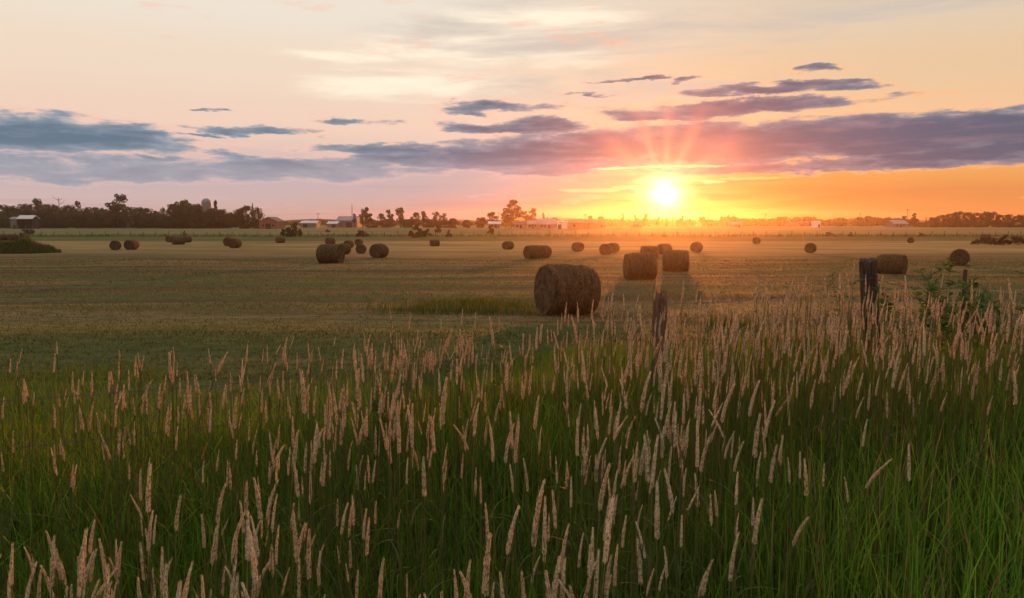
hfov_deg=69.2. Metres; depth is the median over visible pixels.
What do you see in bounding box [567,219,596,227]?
barn
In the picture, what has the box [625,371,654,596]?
grass stalk
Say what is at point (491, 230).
shrub
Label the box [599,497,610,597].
grass stalk
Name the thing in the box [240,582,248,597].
grass stalk
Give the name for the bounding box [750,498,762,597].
grass stalk
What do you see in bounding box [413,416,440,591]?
grass stalk
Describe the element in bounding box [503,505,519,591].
grass stalk
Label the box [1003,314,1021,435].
grass stalk
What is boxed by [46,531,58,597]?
grass stalk
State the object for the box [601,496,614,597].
grass stalk
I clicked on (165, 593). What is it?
grass stalk
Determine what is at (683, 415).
grass stalk
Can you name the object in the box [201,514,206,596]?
grass stalk
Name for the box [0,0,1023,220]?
sky
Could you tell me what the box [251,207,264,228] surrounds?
tree
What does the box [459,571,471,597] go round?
grass stalk
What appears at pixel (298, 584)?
grass stalk
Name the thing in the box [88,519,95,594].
grass stalk
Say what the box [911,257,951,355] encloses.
sapling
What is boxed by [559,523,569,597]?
grass stalk
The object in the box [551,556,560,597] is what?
grass stalk
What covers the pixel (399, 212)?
tree
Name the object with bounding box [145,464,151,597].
grass stalk
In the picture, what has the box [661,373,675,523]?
grass stalk
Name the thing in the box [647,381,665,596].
grass stalk
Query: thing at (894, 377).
grass stalk
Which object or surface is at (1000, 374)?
grass stalk
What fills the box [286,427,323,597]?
grass stalk
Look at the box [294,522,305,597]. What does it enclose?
grass stalk
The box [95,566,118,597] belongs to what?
grass stalk
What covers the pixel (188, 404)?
grass stalk
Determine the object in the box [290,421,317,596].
grass stalk
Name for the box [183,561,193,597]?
grass stalk
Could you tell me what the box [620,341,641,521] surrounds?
grass stalk
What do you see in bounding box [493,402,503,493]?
grass stalk
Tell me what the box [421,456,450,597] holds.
grass stalk
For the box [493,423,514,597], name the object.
grass stalk
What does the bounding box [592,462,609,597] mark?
grass stalk
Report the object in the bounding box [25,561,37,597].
grass stalk
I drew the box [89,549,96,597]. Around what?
grass stalk
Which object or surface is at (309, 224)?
barn
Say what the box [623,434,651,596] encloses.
grass stalk
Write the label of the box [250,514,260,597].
grass stalk
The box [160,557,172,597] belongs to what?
grass stalk
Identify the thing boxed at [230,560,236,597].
grass stalk
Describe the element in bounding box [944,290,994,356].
weed
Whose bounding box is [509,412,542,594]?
grass stalk
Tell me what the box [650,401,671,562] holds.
grass stalk
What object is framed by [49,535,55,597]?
grass stalk
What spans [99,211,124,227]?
tree
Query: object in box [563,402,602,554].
grass stalk
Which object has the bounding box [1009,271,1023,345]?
weed
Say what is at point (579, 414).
grass stalk
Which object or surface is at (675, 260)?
hay bale
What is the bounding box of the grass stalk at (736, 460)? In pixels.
[702,441,743,597]
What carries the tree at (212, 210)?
on the ground at (488, 247)
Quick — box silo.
[201,198,210,211]
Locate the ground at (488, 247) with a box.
[0,225,1023,597]
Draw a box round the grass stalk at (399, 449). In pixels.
[376,415,401,597]
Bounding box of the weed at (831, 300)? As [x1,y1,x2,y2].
[817,275,837,339]
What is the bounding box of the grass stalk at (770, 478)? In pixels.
[763,444,777,596]
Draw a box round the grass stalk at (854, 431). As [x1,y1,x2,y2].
[825,373,862,493]
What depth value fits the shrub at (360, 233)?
178.82 m
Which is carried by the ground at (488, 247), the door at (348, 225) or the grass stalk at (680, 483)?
the grass stalk at (680, 483)
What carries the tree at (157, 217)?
on the ground at (488, 247)
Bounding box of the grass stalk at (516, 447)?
[474,420,539,597]
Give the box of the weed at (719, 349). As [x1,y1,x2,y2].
[706,327,730,374]
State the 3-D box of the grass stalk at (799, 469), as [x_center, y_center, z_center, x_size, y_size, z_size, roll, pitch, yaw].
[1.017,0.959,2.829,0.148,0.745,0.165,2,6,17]
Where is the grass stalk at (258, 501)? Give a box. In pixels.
[253,477,265,597]
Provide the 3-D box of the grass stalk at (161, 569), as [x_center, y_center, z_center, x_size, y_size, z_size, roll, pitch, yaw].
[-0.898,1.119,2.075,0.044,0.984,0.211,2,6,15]
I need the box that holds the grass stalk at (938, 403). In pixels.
[933,344,940,461]
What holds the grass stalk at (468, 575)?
on the ground at (488, 247)
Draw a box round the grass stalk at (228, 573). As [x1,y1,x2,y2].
[224,566,238,597]
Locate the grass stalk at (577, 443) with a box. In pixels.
[537,417,578,597]
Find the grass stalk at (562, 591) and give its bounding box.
[560,558,565,597]
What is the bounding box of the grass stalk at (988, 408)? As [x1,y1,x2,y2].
[956,396,992,508]
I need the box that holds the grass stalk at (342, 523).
[337,502,347,597]
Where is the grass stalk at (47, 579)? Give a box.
[40,565,53,597]
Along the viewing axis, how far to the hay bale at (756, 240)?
126.28 m
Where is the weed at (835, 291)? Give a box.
[823,264,847,335]
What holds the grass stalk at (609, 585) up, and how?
on the ground at (488, 247)
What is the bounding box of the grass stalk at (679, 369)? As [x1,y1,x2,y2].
[664,348,681,533]
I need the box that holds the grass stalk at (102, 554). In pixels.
[98,538,105,581]
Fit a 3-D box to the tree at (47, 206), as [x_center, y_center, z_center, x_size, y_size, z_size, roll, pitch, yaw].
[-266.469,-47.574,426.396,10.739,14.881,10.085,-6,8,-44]
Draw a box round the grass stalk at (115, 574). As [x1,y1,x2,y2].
[108,558,119,596]
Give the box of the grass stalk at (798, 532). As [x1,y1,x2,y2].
[742,517,808,597]
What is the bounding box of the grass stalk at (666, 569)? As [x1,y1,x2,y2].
[664,546,668,597]
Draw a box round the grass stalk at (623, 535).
[620,515,626,597]
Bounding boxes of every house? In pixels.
[126,220,140,227]
[488,221,500,227]
[514,221,526,227]
[527,220,537,227]
[537,217,556,228]
[597,222,605,227]
[631,223,642,227]
[728,222,742,227]
[885,220,908,227]
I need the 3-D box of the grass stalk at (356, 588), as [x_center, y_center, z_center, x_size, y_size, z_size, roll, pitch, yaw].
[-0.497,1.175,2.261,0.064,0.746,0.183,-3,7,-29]
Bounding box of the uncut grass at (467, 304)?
[274,295,752,327]
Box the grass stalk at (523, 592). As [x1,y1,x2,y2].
[521,570,525,597]
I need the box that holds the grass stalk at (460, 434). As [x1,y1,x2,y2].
[453,424,507,583]
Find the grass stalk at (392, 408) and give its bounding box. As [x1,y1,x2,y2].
[374,392,393,580]
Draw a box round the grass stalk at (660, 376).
[651,354,661,469]
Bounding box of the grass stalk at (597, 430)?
[595,407,632,592]
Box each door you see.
[346,223,351,227]
[584,223,589,227]
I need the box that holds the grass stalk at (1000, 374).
[962,358,1002,504]
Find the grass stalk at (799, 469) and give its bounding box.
[766,452,800,594]
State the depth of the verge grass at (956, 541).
3.91 m
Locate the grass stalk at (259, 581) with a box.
[251,560,270,597]
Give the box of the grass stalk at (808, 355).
[802,336,846,515]
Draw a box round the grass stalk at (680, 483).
[661,441,689,579]
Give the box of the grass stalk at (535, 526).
[531,480,544,597]
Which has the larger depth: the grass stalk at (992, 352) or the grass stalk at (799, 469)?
the grass stalk at (992, 352)
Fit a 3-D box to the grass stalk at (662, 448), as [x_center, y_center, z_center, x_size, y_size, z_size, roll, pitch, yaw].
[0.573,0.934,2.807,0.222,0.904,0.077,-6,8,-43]
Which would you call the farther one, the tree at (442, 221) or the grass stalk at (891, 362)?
the tree at (442, 221)
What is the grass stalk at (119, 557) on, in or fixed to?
on the ground at (488, 247)
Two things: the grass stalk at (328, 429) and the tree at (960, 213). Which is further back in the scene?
the tree at (960, 213)
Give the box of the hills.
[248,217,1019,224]
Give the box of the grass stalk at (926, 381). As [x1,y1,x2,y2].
[892,357,933,483]
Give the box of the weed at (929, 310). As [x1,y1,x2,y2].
[898,281,950,349]
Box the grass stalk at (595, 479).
[578,454,600,554]
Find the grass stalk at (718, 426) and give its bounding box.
[708,409,774,572]
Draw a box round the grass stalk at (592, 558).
[588,527,594,597]
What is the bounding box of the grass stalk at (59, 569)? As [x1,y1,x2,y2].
[52,541,65,597]
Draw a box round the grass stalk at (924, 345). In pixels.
[886,323,928,485]
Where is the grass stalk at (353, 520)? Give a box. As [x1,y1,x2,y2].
[352,495,354,587]
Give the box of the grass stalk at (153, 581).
[152,568,155,597]
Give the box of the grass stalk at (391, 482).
[386,434,406,576]
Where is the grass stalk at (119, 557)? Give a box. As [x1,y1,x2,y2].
[117,541,121,597]
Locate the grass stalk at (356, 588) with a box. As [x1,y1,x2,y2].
[355,569,358,597]
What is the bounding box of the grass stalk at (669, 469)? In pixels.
[643,446,671,597]
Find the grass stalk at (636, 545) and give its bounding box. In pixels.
[634,504,651,597]
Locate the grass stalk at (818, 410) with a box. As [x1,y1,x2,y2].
[810,356,825,493]
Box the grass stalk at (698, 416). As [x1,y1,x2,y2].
[689,388,721,582]
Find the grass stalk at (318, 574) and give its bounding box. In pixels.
[317,551,320,597]
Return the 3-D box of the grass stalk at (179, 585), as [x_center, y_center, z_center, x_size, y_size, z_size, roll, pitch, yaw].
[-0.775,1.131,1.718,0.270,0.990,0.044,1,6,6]
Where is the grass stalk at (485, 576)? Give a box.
[481,533,491,597]
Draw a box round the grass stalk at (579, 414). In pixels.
[537,404,580,516]
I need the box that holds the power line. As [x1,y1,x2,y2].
[265,209,999,215]
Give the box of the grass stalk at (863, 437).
[828,419,867,592]
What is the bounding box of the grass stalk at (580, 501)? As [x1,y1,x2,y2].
[552,445,585,569]
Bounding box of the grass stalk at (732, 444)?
[705,431,733,575]
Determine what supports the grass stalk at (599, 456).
on the ground at (488, 247)
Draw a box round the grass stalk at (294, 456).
[266,430,298,597]
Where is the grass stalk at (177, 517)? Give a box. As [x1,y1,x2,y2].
[174,495,181,597]
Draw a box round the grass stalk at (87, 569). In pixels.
[82,551,94,595]
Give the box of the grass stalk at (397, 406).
[396,402,430,587]
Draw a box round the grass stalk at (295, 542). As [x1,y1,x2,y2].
[292,512,297,582]
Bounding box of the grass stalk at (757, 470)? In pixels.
[739,452,770,562]
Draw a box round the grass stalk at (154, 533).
[152,515,156,581]
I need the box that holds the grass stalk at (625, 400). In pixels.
[619,379,634,575]
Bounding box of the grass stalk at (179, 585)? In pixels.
[176,580,181,597]
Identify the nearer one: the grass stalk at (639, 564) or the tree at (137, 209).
the grass stalk at (639, 564)
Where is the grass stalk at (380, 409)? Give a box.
[374,392,382,526]
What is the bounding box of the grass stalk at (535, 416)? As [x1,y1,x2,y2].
[502,395,538,597]
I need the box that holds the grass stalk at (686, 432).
[678,419,692,589]
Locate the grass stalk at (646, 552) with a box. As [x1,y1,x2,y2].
[623,437,657,596]
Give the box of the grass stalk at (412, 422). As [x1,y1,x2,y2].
[410,403,420,597]
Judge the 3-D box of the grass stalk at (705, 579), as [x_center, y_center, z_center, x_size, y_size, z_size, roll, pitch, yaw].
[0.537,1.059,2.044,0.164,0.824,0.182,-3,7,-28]
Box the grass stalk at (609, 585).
[606,574,611,597]
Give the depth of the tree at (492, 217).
391.62 m
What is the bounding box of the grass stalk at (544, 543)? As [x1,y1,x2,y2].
[542,496,546,597]
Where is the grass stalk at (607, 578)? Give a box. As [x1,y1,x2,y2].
[604,555,611,597]
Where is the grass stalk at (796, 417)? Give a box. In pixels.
[774,372,800,485]
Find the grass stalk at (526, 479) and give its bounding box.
[519,458,551,597]
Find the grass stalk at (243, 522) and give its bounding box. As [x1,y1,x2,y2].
[239,500,250,597]
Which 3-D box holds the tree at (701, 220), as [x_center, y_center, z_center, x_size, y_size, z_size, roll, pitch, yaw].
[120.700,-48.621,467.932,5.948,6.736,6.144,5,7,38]
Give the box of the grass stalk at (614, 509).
[598,494,617,597]
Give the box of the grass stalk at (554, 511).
[551,490,557,561]
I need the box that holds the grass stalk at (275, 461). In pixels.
[225,444,288,590]
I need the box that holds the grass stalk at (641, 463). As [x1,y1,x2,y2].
[612,445,650,584]
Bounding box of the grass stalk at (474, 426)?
[469,404,509,578]
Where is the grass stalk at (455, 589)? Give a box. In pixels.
[453,570,457,597]
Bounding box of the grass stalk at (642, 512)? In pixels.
[638,440,658,593]
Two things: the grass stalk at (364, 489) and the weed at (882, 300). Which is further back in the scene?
the weed at (882, 300)
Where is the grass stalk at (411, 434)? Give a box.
[393,404,470,580]
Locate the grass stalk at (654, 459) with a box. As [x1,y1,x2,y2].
[647,435,658,586]
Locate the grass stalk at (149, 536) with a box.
[146,510,153,594]
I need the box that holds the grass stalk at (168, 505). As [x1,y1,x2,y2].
[165,415,193,585]
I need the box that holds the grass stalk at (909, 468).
[859,443,910,588]
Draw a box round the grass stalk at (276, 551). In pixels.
[274,525,278,597]
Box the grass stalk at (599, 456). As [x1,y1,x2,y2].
[571,437,606,592]
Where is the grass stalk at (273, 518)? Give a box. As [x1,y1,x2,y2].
[271,494,277,597]
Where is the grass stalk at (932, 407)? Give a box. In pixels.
[921,366,944,464]
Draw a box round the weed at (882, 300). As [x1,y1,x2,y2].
[865,284,903,351]
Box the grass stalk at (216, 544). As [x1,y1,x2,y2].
[215,524,219,597]
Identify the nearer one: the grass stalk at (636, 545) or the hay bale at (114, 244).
the grass stalk at (636, 545)
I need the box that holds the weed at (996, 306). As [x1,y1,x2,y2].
[974,297,1023,354]
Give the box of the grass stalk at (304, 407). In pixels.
[281,371,342,595]
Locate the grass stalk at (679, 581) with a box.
[676,468,686,589]
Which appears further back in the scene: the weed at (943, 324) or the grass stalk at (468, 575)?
the weed at (943, 324)
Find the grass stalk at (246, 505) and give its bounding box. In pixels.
[244,480,250,597]
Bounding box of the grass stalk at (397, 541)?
[369,509,400,597]
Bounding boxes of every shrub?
[20,229,34,234]
[280,227,291,235]
[287,222,302,236]
[356,230,368,236]
[408,224,422,237]
[421,228,430,236]
[434,225,440,232]
[445,229,451,236]
[487,226,493,234]
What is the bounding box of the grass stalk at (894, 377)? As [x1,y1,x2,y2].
[865,352,899,508]
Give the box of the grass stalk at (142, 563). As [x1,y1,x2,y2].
[139,542,146,597]
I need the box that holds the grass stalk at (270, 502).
[239,479,278,597]
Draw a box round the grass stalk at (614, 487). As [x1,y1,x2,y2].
[608,470,645,595]
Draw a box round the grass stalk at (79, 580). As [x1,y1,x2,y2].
[77,550,84,597]
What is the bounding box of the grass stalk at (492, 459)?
[490,428,517,595]
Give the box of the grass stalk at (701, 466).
[688,433,711,597]
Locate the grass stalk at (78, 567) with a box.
[77,556,80,597]
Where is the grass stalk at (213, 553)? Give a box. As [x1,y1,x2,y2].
[209,526,216,596]
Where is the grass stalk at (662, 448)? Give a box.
[655,426,685,586]
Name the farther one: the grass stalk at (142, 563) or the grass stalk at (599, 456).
the grass stalk at (599, 456)
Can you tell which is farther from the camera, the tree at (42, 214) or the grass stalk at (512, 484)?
the tree at (42, 214)
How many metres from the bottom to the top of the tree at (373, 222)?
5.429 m
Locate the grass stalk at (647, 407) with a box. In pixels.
[641,393,651,503]
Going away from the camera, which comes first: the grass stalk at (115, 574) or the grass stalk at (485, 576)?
the grass stalk at (485, 576)
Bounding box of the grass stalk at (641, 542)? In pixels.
[635,521,650,597]
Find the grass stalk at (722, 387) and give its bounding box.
[702,325,723,461]
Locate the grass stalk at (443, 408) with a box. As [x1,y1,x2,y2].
[430,377,447,586]
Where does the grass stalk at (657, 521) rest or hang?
on the ground at (488, 247)
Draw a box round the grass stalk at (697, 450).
[657,420,698,597]
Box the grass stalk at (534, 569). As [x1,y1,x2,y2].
[530,556,539,597]
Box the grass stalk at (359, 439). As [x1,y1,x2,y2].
[332,414,367,583]
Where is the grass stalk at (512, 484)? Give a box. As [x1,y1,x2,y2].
[509,465,547,592]
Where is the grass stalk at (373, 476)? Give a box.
[344,460,375,595]
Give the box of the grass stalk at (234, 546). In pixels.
[231,512,245,577]
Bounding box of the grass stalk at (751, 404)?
[703,380,759,558]
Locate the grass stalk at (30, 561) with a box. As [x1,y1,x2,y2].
[24,547,35,597]
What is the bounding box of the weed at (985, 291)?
[955,276,1007,347]
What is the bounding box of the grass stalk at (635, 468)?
[592,442,655,597]
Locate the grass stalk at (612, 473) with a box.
[601,412,638,593]
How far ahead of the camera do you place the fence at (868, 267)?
6.51 m
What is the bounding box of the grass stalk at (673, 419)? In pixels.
[645,401,675,565]
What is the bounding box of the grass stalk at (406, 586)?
[406,574,407,596]
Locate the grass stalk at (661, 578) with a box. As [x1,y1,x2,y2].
[658,562,666,597]
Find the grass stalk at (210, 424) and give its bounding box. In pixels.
[186,410,211,558]
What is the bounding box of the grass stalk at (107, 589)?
[103,563,110,597]
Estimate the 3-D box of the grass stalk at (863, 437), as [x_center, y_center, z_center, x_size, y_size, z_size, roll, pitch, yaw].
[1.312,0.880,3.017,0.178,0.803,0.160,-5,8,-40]
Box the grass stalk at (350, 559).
[349,541,351,597]
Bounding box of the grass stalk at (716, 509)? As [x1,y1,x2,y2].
[714,490,744,596]
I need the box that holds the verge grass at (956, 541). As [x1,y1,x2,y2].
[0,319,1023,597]
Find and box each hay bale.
[0,234,7,240]
[7,234,18,240]
[19,234,29,238]
[109,240,120,249]
[124,239,138,249]
[165,236,173,241]
[171,237,184,244]
[183,236,191,242]
[223,237,231,245]
[228,238,241,247]
[275,237,284,242]
[313,243,344,263]
[325,237,335,243]
[340,243,350,253]
[344,240,353,247]
[355,239,362,244]
[356,244,366,253]
[368,243,388,257]
[429,239,439,245]
[502,241,513,249]
[523,245,542,258]
[530,263,602,316]
[540,245,551,257]
[571,242,583,250]
[597,244,613,254]
[609,243,619,252]
[617,252,657,280]
[640,246,659,258]
[658,243,671,254]
[659,250,693,271]
[690,242,702,251]
[752,237,760,243]
[804,243,816,252]
[877,254,907,273]
[907,237,913,242]
[949,248,971,265]
[979,234,990,240]
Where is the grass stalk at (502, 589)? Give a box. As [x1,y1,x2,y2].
[499,571,503,597]
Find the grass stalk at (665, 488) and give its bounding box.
[655,418,696,595]
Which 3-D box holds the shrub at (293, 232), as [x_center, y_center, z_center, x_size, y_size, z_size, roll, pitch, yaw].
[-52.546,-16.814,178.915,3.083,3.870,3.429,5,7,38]
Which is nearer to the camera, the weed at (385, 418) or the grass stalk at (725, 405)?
the grass stalk at (725, 405)
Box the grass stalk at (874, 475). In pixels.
[784,458,892,595]
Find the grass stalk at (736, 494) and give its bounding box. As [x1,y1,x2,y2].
[731,472,788,597]
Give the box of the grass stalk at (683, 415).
[680,394,691,550]
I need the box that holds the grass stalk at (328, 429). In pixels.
[280,410,340,552]
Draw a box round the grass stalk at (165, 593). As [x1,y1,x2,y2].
[163,563,168,597]
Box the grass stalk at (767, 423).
[722,400,774,597]
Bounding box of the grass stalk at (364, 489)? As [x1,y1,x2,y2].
[358,472,365,576]
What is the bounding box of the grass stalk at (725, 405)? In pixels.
[669,383,734,595]
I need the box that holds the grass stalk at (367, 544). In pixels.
[365,518,369,594]
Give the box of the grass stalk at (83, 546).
[79,528,87,597]
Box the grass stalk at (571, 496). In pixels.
[538,476,572,585]
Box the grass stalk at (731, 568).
[728,532,739,597]
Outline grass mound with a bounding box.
[0,236,63,253]
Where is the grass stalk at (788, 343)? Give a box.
[777,321,790,520]
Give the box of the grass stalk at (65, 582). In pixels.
[61,562,66,586]
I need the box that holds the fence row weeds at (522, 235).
[1,233,1023,236]
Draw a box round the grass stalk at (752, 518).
[750,497,754,596]
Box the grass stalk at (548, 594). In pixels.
[545,570,552,597]
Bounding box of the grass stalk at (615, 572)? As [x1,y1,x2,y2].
[613,544,618,597]
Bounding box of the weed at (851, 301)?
[836,276,863,345]
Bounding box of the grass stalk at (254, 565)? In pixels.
[247,525,257,597]
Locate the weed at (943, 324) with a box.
[929,307,976,356]
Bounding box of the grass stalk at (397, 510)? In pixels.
[396,428,412,587]
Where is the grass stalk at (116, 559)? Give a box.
[115,539,118,597]
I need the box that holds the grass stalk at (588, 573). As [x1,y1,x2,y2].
[587,544,590,575]
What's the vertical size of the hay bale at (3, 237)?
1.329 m
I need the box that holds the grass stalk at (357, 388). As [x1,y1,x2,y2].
[354,368,359,544]
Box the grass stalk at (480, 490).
[479,477,481,573]
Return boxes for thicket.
[970,239,984,244]
[982,238,999,244]
[997,235,1011,244]
[1010,236,1023,244]
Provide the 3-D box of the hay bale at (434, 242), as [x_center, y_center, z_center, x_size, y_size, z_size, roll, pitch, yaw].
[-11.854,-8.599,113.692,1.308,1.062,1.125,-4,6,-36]
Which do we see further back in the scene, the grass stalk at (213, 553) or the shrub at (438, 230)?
the shrub at (438, 230)
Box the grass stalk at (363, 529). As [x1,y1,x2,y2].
[362,508,366,597]
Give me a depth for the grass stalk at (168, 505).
3.51 m
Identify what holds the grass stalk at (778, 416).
on the ground at (488, 247)
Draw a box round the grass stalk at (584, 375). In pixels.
[581,350,600,519]
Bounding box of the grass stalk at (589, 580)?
[584,561,595,597]
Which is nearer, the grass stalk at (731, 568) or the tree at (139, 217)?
the grass stalk at (731, 568)
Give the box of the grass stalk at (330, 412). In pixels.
[315,382,388,596]
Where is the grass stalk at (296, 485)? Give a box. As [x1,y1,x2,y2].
[293,462,311,597]
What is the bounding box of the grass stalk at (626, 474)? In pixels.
[610,456,633,597]
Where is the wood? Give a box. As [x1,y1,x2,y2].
[285,215,918,225]
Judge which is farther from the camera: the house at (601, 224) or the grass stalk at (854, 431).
the house at (601, 224)
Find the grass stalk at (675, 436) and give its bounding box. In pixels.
[644,410,676,583]
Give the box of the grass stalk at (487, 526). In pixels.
[484,502,488,597]
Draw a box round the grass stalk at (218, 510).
[216,482,226,597]
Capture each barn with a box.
[258,217,285,228]
[300,221,320,227]
[326,221,340,227]
[336,216,361,227]
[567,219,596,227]
[784,222,809,225]
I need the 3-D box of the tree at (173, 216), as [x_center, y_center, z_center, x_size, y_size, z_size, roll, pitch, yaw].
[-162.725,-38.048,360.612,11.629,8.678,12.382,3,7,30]
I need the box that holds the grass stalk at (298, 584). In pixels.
[297,558,300,597]
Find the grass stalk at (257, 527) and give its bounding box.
[251,520,260,596]
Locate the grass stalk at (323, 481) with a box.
[315,455,327,593]
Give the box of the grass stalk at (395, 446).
[394,374,424,552]
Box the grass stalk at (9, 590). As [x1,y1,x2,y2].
[7,571,10,597]
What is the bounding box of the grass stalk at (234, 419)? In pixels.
[228,396,238,587]
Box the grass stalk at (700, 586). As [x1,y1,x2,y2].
[698,572,705,595]
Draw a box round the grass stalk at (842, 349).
[827,331,852,481]
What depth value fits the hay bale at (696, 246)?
83.04 m
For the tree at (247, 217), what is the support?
on the ground at (488, 247)
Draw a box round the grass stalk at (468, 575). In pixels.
[464,559,470,597]
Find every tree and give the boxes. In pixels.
[0,211,18,227]
[2,205,19,220]
[15,203,32,214]
[21,208,62,226]
[28,210,59,227]
[29,198,44,209]
[41,216,70,227]
[42,203,55,208]
[50,205,64,220]
[59,212,86,227]
[60,205,75,227]
[74,201,80,226]
[75,213,107,227]
[81,207,94,222]
[89,216,116,227]
[92,207,104,216]
[95,211,111,219]
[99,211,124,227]
[105,193,127,227]
[109,216,138,227]
[119,206,132,224]
[124,213,155,227]
[126,212,153,225]
[130,207,144,215]
[149,214,167,227]
[150,210,160,227]
[156,218,169,227]
[162,203,176,227]
[162,208,190,228]
[165,212,187,227]
[170,200,193,227]
[186,203,204,226]
[186,213,210,227]
[194,212,229,227]
[205,208,222,226]
[214,214,237,226]
[216,209,226,227]
[223,212,236,227]
[231,209,244,228]
[237,205,256,228]
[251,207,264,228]
[359,208,366,223]
[362,207,371,227]
[364,219,379,227]
[376,213,385,225]
[379,219,396,227]
[386,209,393,220]
[395,207,403,227]
[401,219,415,227]
[410,212,420,225]
[419,219,435,227]
[421,211,428,227]
[432,212,439,224]
[439,213,447,227]
[447,218,459,227]
[462,220,470,227]
[475,217,487,227]
[487,212,498,220]
[501,211,509,227]
[503,199,521,227]
[520,211,530,220]
[528,208,536,219]
[642,214,647,226]
[698,217,706,226]
[718,216,724,226]
[910,213,918,223]
[911,222,929,226]
[926,217,940,226]
[935,215,951,226]
[944,213,961,226]
[953,211,966,226]
[958,212,977,226]
[968,212,986,226]
[977,211,991,226]
[985,211,998,226]
[994,215,1006,226]
[1002,214,1015,226]
[1010,215,1023,226]
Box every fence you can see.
[0,231,1023,235]
[0,258,1023,450]
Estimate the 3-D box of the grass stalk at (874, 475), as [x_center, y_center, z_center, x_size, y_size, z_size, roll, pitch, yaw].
[1.065,0.936,2.461,0.318,0.906,0.024,4,7,35]
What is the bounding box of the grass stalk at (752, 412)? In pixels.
[748,333,772,522]
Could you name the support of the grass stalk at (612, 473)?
on the ground at (488, 247)
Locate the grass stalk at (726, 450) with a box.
[707,433,733,581]
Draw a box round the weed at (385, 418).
[359,378,400,468]
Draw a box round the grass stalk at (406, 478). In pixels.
[405,457,408,597]
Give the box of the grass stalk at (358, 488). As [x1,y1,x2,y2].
[343,466,386,564]
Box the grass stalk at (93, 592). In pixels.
[91,579,99,597]
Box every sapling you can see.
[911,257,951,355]
[935,261,957,345]
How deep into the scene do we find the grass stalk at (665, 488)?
2.85 m
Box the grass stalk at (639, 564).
[636,536,642,597]
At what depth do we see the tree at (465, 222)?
382.89 m
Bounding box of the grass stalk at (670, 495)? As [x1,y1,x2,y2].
[664,468,707,597]
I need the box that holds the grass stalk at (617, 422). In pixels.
[586,401,621,571]
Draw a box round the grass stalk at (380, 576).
[378,558,384,597]
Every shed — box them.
[9,217,17,228]
[16,215,39,228]
[556,221,567,228]
[810,221,821,226]
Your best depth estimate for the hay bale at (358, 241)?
114.75 m
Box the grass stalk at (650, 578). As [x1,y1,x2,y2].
[646,569,653,595]
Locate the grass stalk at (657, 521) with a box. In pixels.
[654,480,659,597]
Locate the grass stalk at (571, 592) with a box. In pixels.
[569,585,573,597]
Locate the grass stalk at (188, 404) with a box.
[186,385,208,535]
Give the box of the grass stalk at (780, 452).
[749,435,783,578]
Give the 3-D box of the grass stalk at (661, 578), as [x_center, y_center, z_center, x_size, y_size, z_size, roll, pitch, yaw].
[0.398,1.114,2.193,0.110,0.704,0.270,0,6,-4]
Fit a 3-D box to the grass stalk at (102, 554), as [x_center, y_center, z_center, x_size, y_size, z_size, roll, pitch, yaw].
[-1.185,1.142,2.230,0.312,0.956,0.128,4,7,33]
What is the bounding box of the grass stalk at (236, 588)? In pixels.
[234,573,238,597]
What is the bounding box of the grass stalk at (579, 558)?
[577,532,583,597]
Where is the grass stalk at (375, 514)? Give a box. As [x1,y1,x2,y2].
[374,501,397,589]
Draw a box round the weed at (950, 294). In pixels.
[920,287,977,345]
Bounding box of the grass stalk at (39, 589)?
[37,569,41,597]
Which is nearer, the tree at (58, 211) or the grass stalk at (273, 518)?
the grass stalk at (273, 518)
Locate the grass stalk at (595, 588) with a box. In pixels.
[593,549,599,597]
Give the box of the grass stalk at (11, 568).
[9,542,13,597]
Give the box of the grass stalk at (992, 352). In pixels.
[958,333,997,488]
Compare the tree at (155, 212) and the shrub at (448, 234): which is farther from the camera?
the tree at (155, 212)
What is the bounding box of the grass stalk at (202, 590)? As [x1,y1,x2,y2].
[200,574,204,597]
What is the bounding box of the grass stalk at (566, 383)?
[565,367,584,548]
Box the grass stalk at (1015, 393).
[1002,370,1021,550]
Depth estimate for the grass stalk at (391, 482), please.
3.23 m
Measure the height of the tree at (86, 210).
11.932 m
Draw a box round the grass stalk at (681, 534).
[679,516,682,597]
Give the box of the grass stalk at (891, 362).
[876,343,913,528]
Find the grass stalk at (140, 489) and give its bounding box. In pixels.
[139,469,145,590]
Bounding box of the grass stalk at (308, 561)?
[306,529,310,597]
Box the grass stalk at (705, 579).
[701,559,713,597]
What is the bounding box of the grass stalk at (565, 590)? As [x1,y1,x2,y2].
[558,579,570,597]
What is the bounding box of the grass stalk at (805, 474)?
[798,458,812,597]
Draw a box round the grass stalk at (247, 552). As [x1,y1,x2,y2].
[245,510,249,591]
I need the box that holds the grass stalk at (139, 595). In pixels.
[136,577,141,597]
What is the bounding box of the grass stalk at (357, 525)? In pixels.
[331,456,374,574]
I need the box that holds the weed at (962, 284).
[957,279,1008,354]
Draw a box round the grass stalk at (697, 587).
[694,473,700,596]
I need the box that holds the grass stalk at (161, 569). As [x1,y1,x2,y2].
[159,546,163,597]
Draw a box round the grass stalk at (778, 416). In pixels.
[752,370,798,486]
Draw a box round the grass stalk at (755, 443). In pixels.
[734,413,761,597]
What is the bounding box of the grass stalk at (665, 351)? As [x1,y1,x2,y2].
[658,326,671,475]
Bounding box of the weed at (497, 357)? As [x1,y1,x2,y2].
[482,333,512,402]
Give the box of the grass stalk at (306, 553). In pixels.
[301,534,315,580]

